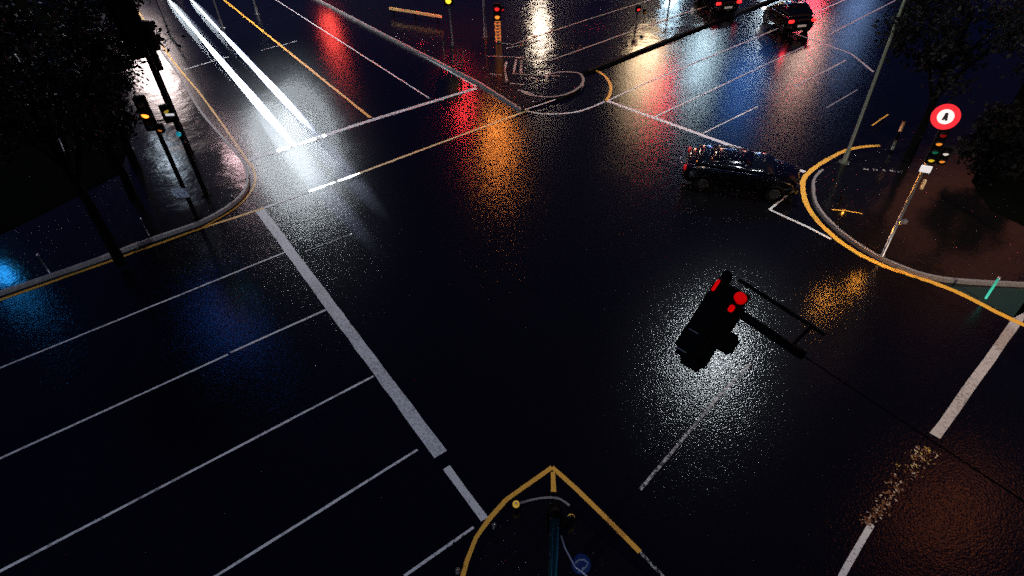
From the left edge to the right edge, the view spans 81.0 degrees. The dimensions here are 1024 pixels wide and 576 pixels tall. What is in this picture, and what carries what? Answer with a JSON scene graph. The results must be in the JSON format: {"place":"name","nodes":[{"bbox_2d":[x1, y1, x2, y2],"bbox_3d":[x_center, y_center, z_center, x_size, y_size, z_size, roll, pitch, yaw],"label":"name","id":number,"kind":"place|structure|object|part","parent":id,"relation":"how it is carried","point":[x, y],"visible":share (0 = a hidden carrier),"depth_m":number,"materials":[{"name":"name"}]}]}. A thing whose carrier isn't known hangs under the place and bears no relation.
{"place":"outdoors","nodes":[
{"label":"outdoors","id":0,"kind":"place"},
{"bbox_2d":[0,0,131,233],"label":"park ground","id":1,"kind":"structure","parent":0,"point":[43,184],"depth_m":23.23,"materials":[{"name":"soil"}]},
{"bbox_2d":[0,1,245,289],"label":"pavement","id":2,"kind":"structure","parent":0,"point":[64,235],"depth_m":21.62,"materials":[{"name":"grey concrete"}]},
{"bbox_2d":[35,253,50,273],"bbox_3d":[-14.259,-0.743,18.261,0.079,0.790,0.079,-2,41,0],"label":"bollard","id":3,"kind":"object","parent":2,"relation":"on","point":[36,254],"visible":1,"depth_m":18.21,"materials":[{"name":"silver metal"}]},
{"bbox_2d":[0,0,147,266],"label":"tree","id":4,"kind":"object","parent":2,"relation":"on","point":[112,68],"visible":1,"depth_m":15.15,"materials":[{"name":"black plant"}]},
{"bbox_2d":[0,0,186,168],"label":"tree","id":5,"kind":"object","parent":2,"relation":"on","point":[76,39],"visible":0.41,"depth_m":19.44,"materials":[{"name":"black plant"}]},
{"bbox_2d":[51,90,142,196],"bbox_3d":[-13.748,-4.803,20.421,2.817,4.021,2.740,-2,41,0],"label":"tree","id":6,"kind":"object","parent":2,"relation":"on","point":[108,152],"visible":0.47,"depth_m":20.21,"materials":[{"name":"black plant"}]},
{"bbox_2d":[138,217,149,236],"bbox_3d":[-12.008,-1.986,19.609,0.079,0.770,0.079,-2,41,0],"label":"bollard","id":7,"kind":"object","parent":2,"relation":"on","point":[139,218],"visible":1,"depth_m":19.53,"materials":[{"name":"silver metal"}]},
{"bbox_2d":[105,0,211,196],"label":"traffic light","id":8,"kind":"object","parent":2,"relation":"on","point":[133,27],"visible":0.98,"depth_m":18.28,"materials":[{"name":"black metal"}]},
{"bbox_2d":[132,95,200,219],"bbox_3d":[-10.729,-4.046,19.163,1.052,4.392,0.563,-17,43,-17],"label":"traffic light","id":9,"kind":"object","parent":2,"relation":"on","point":[145,112],"visible":1,"depth_m":18.29,"materials":[{"name":"black metal"}]},
{"bbox_2d":[151,51,193,152],"bbox_3d":[-13.085,-7.145,23.062,0.372,4.102,0.470,-27,47,-26],"label":"traffic light","id":10,"kind":"object","parent":2,"relation":"on","point":[158,64],"visible":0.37,"depth_m":22.39,"materials":[{"name":"black metal"}]},
{"bbox_2d":[0,0,1023,575],"bbox_3d":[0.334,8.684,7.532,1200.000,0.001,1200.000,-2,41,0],"label":"ground","id":11,"kind":"structure","parent":0,"point":[518,298],"depth_m":15.82,"materials":[{"name":"black asphalt"}]},
{"bbox_2d":[0,354,227,458],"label":"lane line","id":12,"kind":"object","parent":11,"relation":"on","point":[111,407],"visible":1,"depth_m":14.61,"materials":[{"name":"white paint"}]},
{"bbox_2d":[0,50,249,295],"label":"kerb","id":13,"kind":"structure","parent":11,"relation":"on","point":[238,198],"depth_m":19.98,"materials":[{"name":"concrete"}]},
{"bbox_2d":[0,207,263,300],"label":"yellow line","id":14,"kind":"object","parent":11,"relation":"on","point":[29,289],"visible":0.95,"depth_m":19.35,"materials":[{"name":"paint"}]},
{"bbox_2d":[0,252,285,367],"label":"lane line","id":15,"kind":"object","parent":11,"relation":"on","point":[138,311],"visible":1,"depth_m":17.20,"materials":[{"name":"white paint"}]},
{"bbox_2d":[156,0,174,38],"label":"street lamp","id":16,"kind":"object","parent":11,"relation":"on","point":[167,27],"visible":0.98,"depth_m":34.87,"materials":[{"name":"grey metal"}]},
{"bbox_2d":[0,376,373,571],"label":"lane line","id":17,"kind":"object","parent":11,"relation":"on","point":[131,502],"visible":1,"depth_m":13.03,"materials":[{"name":"white paint"}]},
{"bbox_2d":[138,12,256,227],"bbox_3d":[-19.990,-13.747,34.285,2.495,0.001,41.000,-23,45,-22],"label":"yellow line","id":18,"kind":"object","parent":11,"relation":"on","point":[242,153],"visible":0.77,"depth_m":25.11,"materials":[{"name":"paint"}]},
{"bbox_2d":[212,0,225,28],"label":"street lamp","id":19,"kind":"object","parent":11,"relation":"on","point":[220,21],"visible":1,"depth_m":36.17,"materials":[{"name":"grey metal"}]},
{"bbox_2d":[252,0,259,14],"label":"street lamp","id":20,"kind":"object","parent":11,"relation":"on","point":[256,10],"visible":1,"depth_m":38.28,"materials":[{"name":"grey metal"}]},
{"bbox_2d":[230,309,325,352],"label":"lane line","id":21,"kind":"object","parent":11,"relation":"on","point":[278,331],"visible":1,"depth_m":16.47,"materials":[{"name":"white paint"}]},
{"bbox_2d":[223,0,370,117],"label":"yellow line","id":22,"kind":"object","parent":11,"relation":"on","point":[325,81],"visible":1,"depth_m":31.50,"materials":[{"name":"paint"}]},
{"bbox_2d":[264,175,352,208],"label":"lane line","id":23,"kind":"object","parent":11,"relation":"on","point":[306,192],"visible":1,"depth_m":21.95,"materials":[{"name":"white paint"}]},
{"bbox_2d":[216,449,417,575],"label":"lane line","id":24,"kind":"object","parent":11,"relation":"on","point":[306,519],"visible":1,"depth_m":12.34,"materials":[{"name":"white paint"}]},
{"bbox_2d":[304,233,351,251],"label":"lane line","id":25,"kind":"object","parent":11,"relation":"on","point":[328,242],"visible":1,"depth_m":19.52,"materials":[{"name":"white paint"}]},
{"bbox_2d":[256,209,446,457],"bbox_3d":[-5.221,0.486,17.220,0.331,0.001,12.415,-26,46,-25],"label":"stop line","id":26,"kind":"object","parent":11,"relation":"on","point":[423,431],"visible":1,"depth_m":15.94,"materials":[{"name":"paint"}]},
{"bbox_2d":[276,0,428,97],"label":"lane line","id":27,"kind":"object","parent":11,"relation":"on","point":[357,52],"visible":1,"depth_m":32.55,"materials":[{"name":"white paint"}]},
{"bbox_2d":[248,87,477,160],"bbox_3d":[-6.139,-7.331,26.277,11.017,0.001,0.360,-27,47,-26],"label":"stop line","id":28,"kind":"object","parent":11,"relation":"on","point":[345,128],"visible":1,"depth_m":25.97,"materials":[{"name":"white paint"}]},
{"bbox_2d":[317,0,522,111],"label":"kerb","id":29,"kind":"structure","parent":11,"relation":"on","point":[503,98],"depth_m":31.50,"materials":[{"name":"concrete"}]},
{"bbox_2d":[404,526,473,575],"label":"lane line","id":30,"kind":"object","parent":11,"relation":"on","point":[437,552],"visible":1,"depth_m":11.68,"materials":[{"name":"white paint"}]},
{"bbox_2d":[351,110,527,175],"bbox_3d":[-2.677,-6.060,24.656,8.609,0.001,0.137,-28,47,-27],"label":"lane line","id":31,"kind":"object","parent":11,"relation":"on","point":[436,144],"visible":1,"depth_m":24.42,"materials":[{"name":"beige paint"}]},
{"bbox_2d":[419,54,475,86],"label":"lane line","id":32,"kind":"object","parent":11,"relation":"on","point":[453,73],"visible":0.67,"depth_m":30.08,"materials":[{"name":"white paint"}]},
{"bbox_2d":[455,567,460,573],"bbox_3d":[-1.026,5.337,11.344,0.100,0.120,0.100,-2,41,0],"label":"stud","id":33,"kind":"object","parent":11,"relation":"on","point":[457,570],"visible":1,"depth_m":11.31,"materials":[{"name":"silver metal"}]},
{"bbox_2d":[443,465,487,520],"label":"stop line","id":34,"kind":"object","parent":11,"relation":"on","point":[480,513],"visible":1,"depth_m":12.61,"materials":[{"name":"white paint"}]},
{"bbox_2d":[460,466,551,575],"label":"yellow line","id":35,"kind":"object","parent":11,"relation":"on","point":[495,511],"visible":1,"depth_m":12.27,"materials":[{"name":"paint"}]},
{"bbox_2d":[551,472,555,491],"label":"yellow line","id":36,"kind":"object","parent":11,"relation":"on","point":[553,484],"visible":1,"depth_m":12.74,"materials":[{"name":"paint"}]},
{"bbox_2d":[476,499,643,575],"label":"traffic island","id":37,"kind":"structure","parent":11,"relation":"on","point":[517,544],"depth_m":11.56,"materials":[{"name":"grey concrete"}]},
{"bbox_2d":[513,501,518,511],"bbox_3d":[0.085,4.449,12.162,0.138,0.345,0.140,-2,41,0],"label":"bollard","id":38,"kind":"object","parent":37,"relation":"on","point":[516,505],"visible":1,"depth_m":12.06,"materials":[{"name":"yellow"}]},
{"bbox_2d":[520,496,569,505],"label":"kerb","id":39,"kind":"structure","parent":37,"relation":"on","point":[547,497],"depth_m":12.35,"materials":[{"name":"concrete"}]},
{"bbox_2d":[546,499,586,575],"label":"traffic light","id":40,"kind":"object","parent":37,"relation":"on","point":[557,523],"visible":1,"depth_m":9.02,"materials":[{"name":"black metal"}]},
{"bbox_2d":[571,554,590,575],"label":"road sign","id":41,"kind":"object","parent":37,"relation":"on","point":[582,562],"visible":0.94,"depth_m":10.43,"materials":[{"name":"blue"}]},
{"bbox_2d":[525,101,604,114],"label":"lane line","id":42,"kind":"object","parent":11,"relation":"on","point":[568,112],"visible":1,"depth_m":26.37,"materials":[{"name":"white paint"}]},
{"bbox_2d":[551,466,641,552],"bbox_3d":[1.680,4.483,12.306,0.128,0.001,2.477,-30,48,-28],"label":"yellow line","id":43,"kind":"object","parent":11,"relation":"on","point":[613,525],"visible":1,"depth_m":12.24,"materials":[{"name":"paint"}]},
{"bbox_2d":[596,70,611,100],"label":"lane line","id":44,"kind":"object","parent":11,"relation":"on","point":[610,87],"visible":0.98,"depth_m":28.39,"materials":[{"name":"yellow paint"}]},
{"bbox_2d":[639,552,663,575],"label":"lane line","id":45,"kind":"object","parent":11,"relation":"on","point":[658,571],"visible":1,"depth_m":11.38,"materials":[{"name":"white paint"}]},
{"bbox_2d":[587,0,773,72],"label":"kerb","id":46,"kind":"structure","parent":11,"relation":"on","point":[631,54],"depth_m":32.78,"materials":[{"name":"black concrete"}]},
{"bbox_2d":[639,363,750,490],"bbox_3d":[4.314,3.051,13.843,0.135,0.001,4.762,31,51,33],"label":"lane line","id":47,"kind":"object","parent":11,"relation":"on","point":[676,446],"visible":1,"depth_m":13.69,"materials":[{"name":"white paint"}]},
{"bbox_2d":[606,101,804,172],"bbox_3d":[7.513,-6.355,24.547,0.222,0.001,9.242,-33,50,-31],"label":"stop line","id":48,"kind":"object","parent":11,"relation":"on","point":[683,128],"visible":0.7,"depth_m":25.07,"materials":[{"name":"white paint"}]},
{"bbox_2d":[695,0,741,14],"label":"car","id":49,"kind":"object","parent":11,"relation":"on","point":[718,6],"visible":0.98,"depth_m":35.11,"materials":[{"name":"black paint"}]},
{"bbox_2d":[608,0,843,100],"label":"lane line","id":50,"kind":"object","parent":11,"relation":"on","point":[706,57],"visible":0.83,"depth_m":30.43,"materials":[{"name":"white paint"}]},
{"bbox_2d":[655,46,804,116],"bbox_3d":[10.738,-10.017,28.624,12.074,0.001,0.104,-30,48,-28],"label":"lane line","id":51,"kind":"object","parent":11,"relation":"on","point":[728,82],"visible":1,"depth_m":28.26,"materials":[{"name":"white paint"}]},
{"bbox_2d":[702,106,757,133],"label":"lane line","id":52,"kind":"object","parent":11,"relation":"on","point":[729,120],"visible":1,"depth_m":25.34,"materials":[{"name":"white paint"}]},
{"bbox_2d":[680,144,799,201],"bbox_3d":[7.938,-4.133,21.049,4.082,1.210,1.890,12,43,16],"label":"car","id":53,"kind":"object","parent":11,"relation":"on","point":[706,167],"visible":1,"depth_m":20.53,"materials":[{"name":"black paint"}]},
{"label":"windows","id":54,"kind":"part","parent":53,"relation":"part of","materials":[{"name":"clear glass"}]},
{"bbox_2d":[769,196,786,208],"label":"lane line","id":55,"kind":"object","parent":11,"relation":"on","point":[774,205],"visible":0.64,"depth_m":20.45,"materials":[{"name":"white paint"}]},
{"bbox_2d":[762,0,816,33],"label":"car","id":56,"kind":"object","parent":11,"relation":"on","point":[785,16],"visible":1,"depth_m":32.40,"materials":[{"name":"black paint"}]},
{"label":"windows","id":57,"kind":"part","parent":56,"relation":"part of","materials":[{"name":"black glass"}]},
{"bbox_2d":[770,209,831,239],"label":"lane line","id":58,"kind":"object","parent":11,"relation":"on","point":[801,224],"visible":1,"depth_m":19.51,"materials":[{"name":"white paint"}]},
{"bbox_2d":[795,60,846,86],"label":"lane line","id":59,"kind":"object","parent":11,"relation":"on","point":[820,73],"visible":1,"depth_m":28.78,"materials":[{"name":"white paint"}]},
{"bbox_2d":[796,34,873,71],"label":"lane line","id":60,"kind":"object","parent":11,"relation":"on","point":[864,64],"visible":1,"depth_m":30.67,"materials":[{"name":"white paint"}]},
{"bbox_2d":[826,89,857,107],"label":"lane line","id":61,"kind":"object","parent":11,"relation":"on","point":[842,98],"visible":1,"depth_m":26.58,"materials":[{"name":"white paint"}]},
{"bbox_2d":[675,270,1023,501],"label":"mast arm signal","id":62,"kind":"object","parent":11,"relation":"on","point":[707,333],"visible":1,"depth_m":6.37,"materials":[{"name":"black metal"}]},
{"bbox_2d":[838,523,874,575],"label":"stop line","id":63,"kind":"object","parent":11,"relation":"on","point":[855,551],"visible":1,"depth_m":11.47,"materials":[{"name":"white paint"}]},
{"bbox_2d":[829,0,895,34],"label":"lane line","id":64,"kind":"object","parent":11,"relation":"on","point":[861,17],"visible":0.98,"depth_m":34.75,"materials":[{"name":"white paint"}]},
{"bbox_2d":[859,446,940,528],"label":"fallen leaves","id":65,"kind":"object","parent":11,"relation":"on","point":[892,495],"visible":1,"depth_m":12.37,"materials":[{"name":"brown plant"}]},
{"bbox_2d":[800,145,1023,326],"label":"yellow line","id":66,"kind":"object","parent":11,"relation":"on","point":[807,205],"visible":0.97,"depth_m":18.57,"materials":[{"name":"paint"}]},
{"bbox_2d":[811,169,1023,286],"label":"kerb","id":67,"kind":"structure","parent":11,"relation":"on","point":[838,230],"depth_m":17.68,"materials":[{"name":"concrete"}]},
{"bbox_2d":[930,304,1023,437],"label":"stop line","id":68,"kind":"object","parent":11,"relation":"on","point":[940,428],"visible":1,"depth_m":14.53,"materials":[{"name":"white paint"}]},
{"bbox_2d":[948,286,1023,317],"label":"verge","id":69,"kind":"structure","parent":11,"relation":"on","point":[1009,301],"depth_m":16.65,"materials":[{"name":"green plant"}]},
{"bbox_2d":[985,276,1000,298],"bbox_3d":[12.990,-0.013,16.212,0.078,0.790,0.078,-2,41,0],"label":"bollard","id":70,"kind":"object","parent":69,"relation":"on","point":[993,286],"visible":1,"depth_m":16.17,"materials":[{"name":"teal"}]},
{"bbox_2d":[322,0,764,111],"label":"pavement","id":71,"kind":"structure","parent":0,"point":[521,20],"depth_m":34.11,"materials":[{"name":"grey concrete"}]},
{"bbox_2d":[389,7,441,23],"bbox_3d":[-5.828,-16.402,36.141,3.943,0.530,0.100,20,46,24],"label":"barrier","id":72,"kind":"object","parent":71,"relation":"on","point":[416,12],"visible":1,"depth_m":35.98,"materials":[{"name":"yellow paint"}]},
{"bbox_2d":[444,0,453,45],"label":"traffic light","id":73,"kind":"object","parent":71,"relation":"on","point":[448,3],"visible":0.94,"depth_m":31.48,"materials":[{"name":"grey metal"}]},
{"bbox_2d":[482,0,488,38],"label":"street lamp","id":74,"kind":"object","parent":71,"relation":"on","point":[485,36],"visible":1,"depth_m":33.08,"materials":[{"name":"grey metal"}]},
{"bbox_2d":[493,2,504,42],"bbox_3d":[-0.666,-14.145,32.142,0.615,2.060,0.623,-2,41,0],"label":"traffic light","id":75,"kind":"object","parent":71,"relation":"on","point":[498,9],"visible":1,"depth_m":31.85,"materials":[{"name":"grey"}]},
{"bbox_2d":[504,62,507,81],"bbox_3d":[-0.302,-10.755,29.770,0.219,0.001,2.606,-2,41,0],"label":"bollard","id":76,"kind":"object","parent":71,"relation":"on","point":[505,67],"visible":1,"depth_m":29.75,"materials":[{"name":"white paint"}]},
{"bbox_2d":[513,59,516,73],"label":"lane line","id":77,"kind":"object","parent":71,"relation":"on","point":[515,62],"visible":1,"depth_m":30.21,"materials":[{"name":"white paint"}]},
{"bbox_2d":[489,56,543,59],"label":"lane line","id":78,"kind":"object","parent":71,"relation":"on","point":[513,56],"visible":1,"depth_m":31.27,"materials":[{"name":"white paint"}]},
{"bbox_2d":[520,59,522,73],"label":"lane line","id":79,"kind":"object","parent":71,"relation":"on","point":[521,62],"visible":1,"depth_m":30.29,"materials":[{"name":"white paint"}]},
{"bbox_2d":[507,40,539,47],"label":"lane line","id":80,"kind":"object","parent":71,"relation":"on","point":[523,44],"visible":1,"depth_m":32.56,"materials":[{"name":"white paint"}]},
{"bbox_2d":[512,73,558,75],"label":"lane line","id":81,"kind":"object","parent":71,"relation":"on","point":[536,75],"visible":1,"depth_m":29.25,"materials":[{"name":"white paint"}]},
{"bbox_2d":[525,99,555,109],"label":"lane line","id":82,"kind":"object","parent":71,"relation":"on","point":[540,104],"visible":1,"depth_m":26.73,"materials":[{"name":"white paint"}]},
{"bbox_2d":[521,71,584,96],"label":"kerb","id":83,"kind":"structure","parent":71,"relation":"on","point":[582,82],"depth_m":27.93,"materials":[{"name":"concrete"}]},
{"bbox_2d":[512,0,648,44],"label":"kerb","id":84,"kind":"structure","parent":71,"relation":"on","point":[577,22],"depth_m":35.03,"materials":[{"name":"concrete"}]},
{"bbox_2d":[549,7,704,60],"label":"kerb","id":85,"kind":"structure","parent":71,"relation":"on","point":[622,34],"depth_m":33.26,"materials":[{"name":"concrete"}]},
{"bbox_2d":[634,5,646,27],"bbox_3d":[7.263,-15.274,33.757,0.709,1.190,0.448,-12,42,-11],"label":"traffic light","id":86,"kind":"object","parent":71,"relation":"on","point":[637,8],"visible":1,"depth_m":33.64,"materials":[{"name":"grey metal"}]},
{"bbox_2d":[838,194,843,203],"bbox_3d":[10.998,-2.980,20.065,0.120,0.340,0.120,-2,41,0],"label":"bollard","id":87,"kind":"object","parent":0,"point":[840,199],"visible":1,"depth_m":20.02,"materials":[{"name":"black"}]},
{"bbox_2d":[815,15,1023,281],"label":"pavement","id":88,"kind":"structure","parent":0,"point":[955,226],"depth_m":20.00,"materials":[{"name":"concrete"}]},
{"bbox_2d":[838,0,905,164],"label":"street lamp","id":89,"kind":"object","parent":88,"relation":"on","point":[844,161],"visible":1,"depth_m":20.50,"materials":[{"name":"grey metal"}]},
{"bbox_2d":[890,120,905,152],"bbox_3d":[14.306,-5.609,22.255,0.109,1.250,0.112,-2,41,0],"label":"bollard","id":90,"kind":"object","parent":88,"relation":"on","point":[898,135],"visible":1,"depth_m":22.20,"materials":[{"name":"black"}]},
{"bbox_2d":[878,104,960,258],"bbox_3d":[10.988,-2.645,16.301,0.833,4.765,0.460,7,42,10],"label":"traffic light","id":91,"kind":"object","parent":88,"relation":"on","point":[944,118],"visible":1,"depth_m":15.43,"materials":[{"name":"black metal"}]},
{"bbox_2d":[872,0,1023,161],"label":"tree","id":92,"kind":"object","parent":88,"relation":"on","point":[952,46],"visible":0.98,"depth_m":19.26,"materials":[{"name":"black plant"}]},
{"bbox_2d":[972,82,1023,224],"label":"park ground","id":93,"kind":"structure","parent":0,"point":[1007,200],"depth_m":20.30,"materials":[{"name":"soil"}]},
{"bbox_2d":[947,98,1023,186],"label":"tree","id":94,"kind":"object","parent":93,"relation":"on","point":[1002,159],"visible":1,"depth_m":19.78,"materials":[{"name":"black plant"}]}
]}

